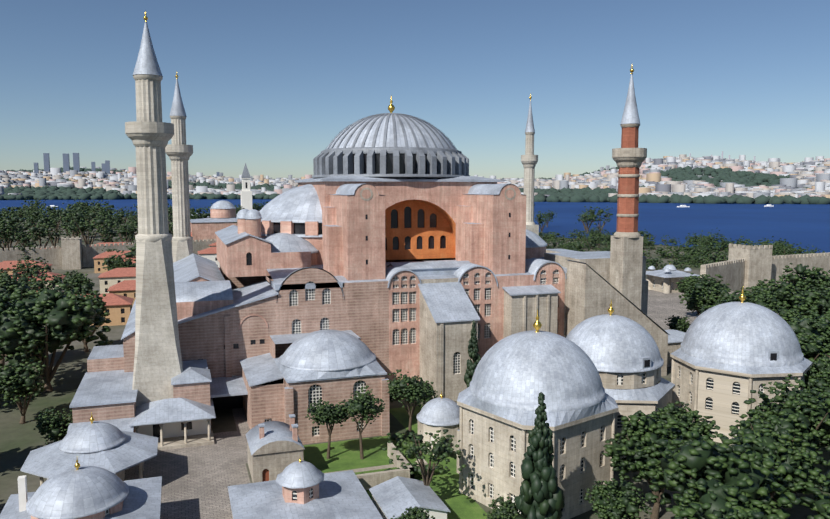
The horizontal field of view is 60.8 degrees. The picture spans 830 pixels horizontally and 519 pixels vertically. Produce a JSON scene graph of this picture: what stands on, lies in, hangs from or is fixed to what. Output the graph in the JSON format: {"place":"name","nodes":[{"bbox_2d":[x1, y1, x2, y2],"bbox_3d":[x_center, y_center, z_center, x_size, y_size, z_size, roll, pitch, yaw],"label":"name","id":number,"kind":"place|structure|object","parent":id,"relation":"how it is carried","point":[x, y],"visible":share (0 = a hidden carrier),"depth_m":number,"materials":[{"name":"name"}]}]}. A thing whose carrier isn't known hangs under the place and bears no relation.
{"place":"outdoors","nodes":[
{"label":"outdoors","id":0,"kind":"place"},
{"bbox_2d":[0,199,829,252],"bbox_3d":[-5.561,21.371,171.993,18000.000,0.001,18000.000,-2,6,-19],"label":"sea","id":1,"kind":"structure","parent":0,"point":[805,225],"depth_m":898.73,"materials":[{"name":"blue liquid"}]},
{"bbox_2d":[50,204,773,206],"bbox_3d":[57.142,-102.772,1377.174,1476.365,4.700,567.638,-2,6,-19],"label":"boats","id":2,"kind":"object","parent":1,"relation":"on","point":[768,205],"visible":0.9,"depth_m":1421.48,"materials":[{"name":"white"}]},
{"bbox_2d":[0,217,829,518],"bbox_3d":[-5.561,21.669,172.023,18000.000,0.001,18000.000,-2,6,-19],"label":"ground","id":3,"kind":"structure","parent":0,"point":[18,441],"depth_m":119.90,"materials":[{"name":"green plant"}]},
{"bbox_2d":[0,459,161,518],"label":"school","id":4,"kind":"object","parent":3,"relation":"on","point":[77,491],"visible":1,"depth_m":72.95,"materials":[{"name":"grey metal"}]},
{"bbox_2d":[20,412,157,485],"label":"domed pavilion","id":5,"kind":"structure","parent":3,"relation":"on","point":[115,450],"depth_m":90.22,"materials":[{"name":"metal"}]},
{"bbox_2d":[125,10,182,406],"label":"minaret","id":6,"kind":"object","parent":3,"relation":"on","point":[158,362],"visible":0.98,"depth_m":111.49,"materials":[{"name":"stone"}]},
{"bbox_2d":[165,71,192,262],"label":"minaret","id":7,"kind":"object","parent":3,"relation":"on","point":[178,151],"visible":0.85,"depth_m":184.33,"materials":[{"name":"stone"}]},
{"bbox_2d":[190,163,251,241],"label":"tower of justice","id":8,"kind":"structure","parent":3,"relation":"on","point":[223,214],"depth_m":448.13,"materials":[{"name":"pink"}]},
{"bbox_2d":[67,329,389,450],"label":"annex buildings","id":9,"kind":"structure","parent":3,"relation":"on","point":[302,373],"depth_m":110.30,"materials":[{"name":"metal"}]},
{"bbox_2d":[245,414,304,482],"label":"stone building","id":10,"kind":"structure","parent":3,"relation":"on","point":[275,449],"depth_m":93.84,"materials":[{"name":"beige stone"}]},
{"bbox_2d":[0,198,612,378],"bbox_3d":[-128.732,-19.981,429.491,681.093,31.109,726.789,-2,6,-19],"label":"park trees","id":11,"kind":"object","parent":3,"relation":"on","point":[77,218],"visible":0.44,"depth_m":411.94,"materials":[{"name":"green plant"}]},
{"bbox_2d":[0,232,685,366],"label":"houses","id":12,"kind":"structure","parent":3,"relation":"on","point":[118,287],"depth_m":247.66,"materials":[{"name":"orange"}]},
{"bbox_2d":[121,95,669,400],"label":"mosque","id":13,"kind":"structure","parent":3,"relation":"on","point":[404,243],"depth_m":140.78,"materials":[{"name":"pink paint"}]},
{"bbox_2d":[34,151,768,203],"bbox_3d":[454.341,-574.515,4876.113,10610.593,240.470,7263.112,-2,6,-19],"label":"skyscrapers","id":14,"kind":"structure","parent":3,"relation":"on","point":[76,165],"depth_m":3835.09,"materials":[{"name":"grey concrete"}]},
{"bbox_2d":[0,154,829,203],"bbox_3d":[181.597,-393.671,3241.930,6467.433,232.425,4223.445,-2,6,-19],"label":"city","id":15,"kind":"object","parent":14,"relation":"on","point":[806,180],"visible":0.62,"depth_m":2744.38,"materials":[{"name":"grey"}]},
{"bbox_2d":[0,256,829,518],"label":"trees","id":16,"kind":"object","parent":3,"relation":"on","point":[773,449],"visible":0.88,"depth_m":85.83,"materials":[{"name":"green plant"}]},
{"bbox_2d":[0,237,829,290],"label":"palace walls","id":17,"kind":"structure","parent":3,"relation":"on","point":[744,266],"depth_m":290.49,"materials":[{"name":"beige stone"}]},
{"bbox_2d":[521,93,538,235],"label":"minaret","id":18,"kind":"object","parent":3,"relation":"on","point":[529,159],"visible":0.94,"depth_m":207.99,"materials":[{"name":"stone"}]},
{"bbox_2d":[457,310,618,518],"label":"domed mausoleum","id":19,"kind":"structure","parent":3,"relation":"on","point":[514,375],"depth_m":84.28,"materials":[{"name":"metal"}]},
{"bbox_2d":[566,300,674,458],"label":"domed mausoleum","id":20,"kind":"structure","parent":3,"relation":"on","point":[623,353],"depth_m":100.59,"materials":[{"name":"metal"}]},
{"bbox_2d":[610,66,646,309],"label":"minaret","id":21,"kind":"object","parent":3,"relation":"on","point":[629,156],"visible":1,"depth_m":143.46,"materials":[{"name":"red brick"}]},
{"bbox_2d":[539,226,824,288],"bbox_3d":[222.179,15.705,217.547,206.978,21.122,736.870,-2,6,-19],"label":"park trees","id":22,"kind":"object","parent":3,"relation":"on","point":[707,247],"visible":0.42,"depth_m":414.76,"materials":[{"name":"green plant"}]},
{"bbox_2d":[670,289,812,444],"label":"domed mausoleum","id":23,"kind":"structure","parent":3,"relation":"on","point":[727,357],"depth_m":108.12,"materials":[{"name":"metal"}]},
{"bbox_2d":[0,0,829,178],"label":"sky","id":24,"kind":"structure","parent":0,"point":[267,86],"materials":[{"name":"blue"}]},
{"bbox_2d":[124,290,778,518],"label":"paving and lawns","id":25,"kind":"structure","parent":0,"point":[197,481],"depth_m":99.57,"materials":[{"name":"grey stone"}]},
{"bbox_2d":[228,458,449,518],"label":"domed building","id":26,"kind":"structure","parent":25,"relation":"on","point":[300,489],"depth_m":79.44,"materials":[{"name":"grey metal"}]},
{"bbox_2d":[417,391,459,454],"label":"small domed building","id":27,"kind":"structure","parent":25,"relation":"on","point":[441,413],"depth_m":103.45,"materials":[{"name":"metal"}]},
{"bbox_2d":[356,442,520,513],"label":"garden wall","id":28,"kind":"structure","parent":25,"relation":"on","point":[368,481],"depth_m":92.51,"materials":[{"name":"beige stone"}]},
{"bbox_2d":[646,264,699,293],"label":"domed pavilion","id":29,"kind":"structure","parent":25,"relation":"on","point":[666,278],"depth_m":264.54,"materials":[{"name":"stone"}]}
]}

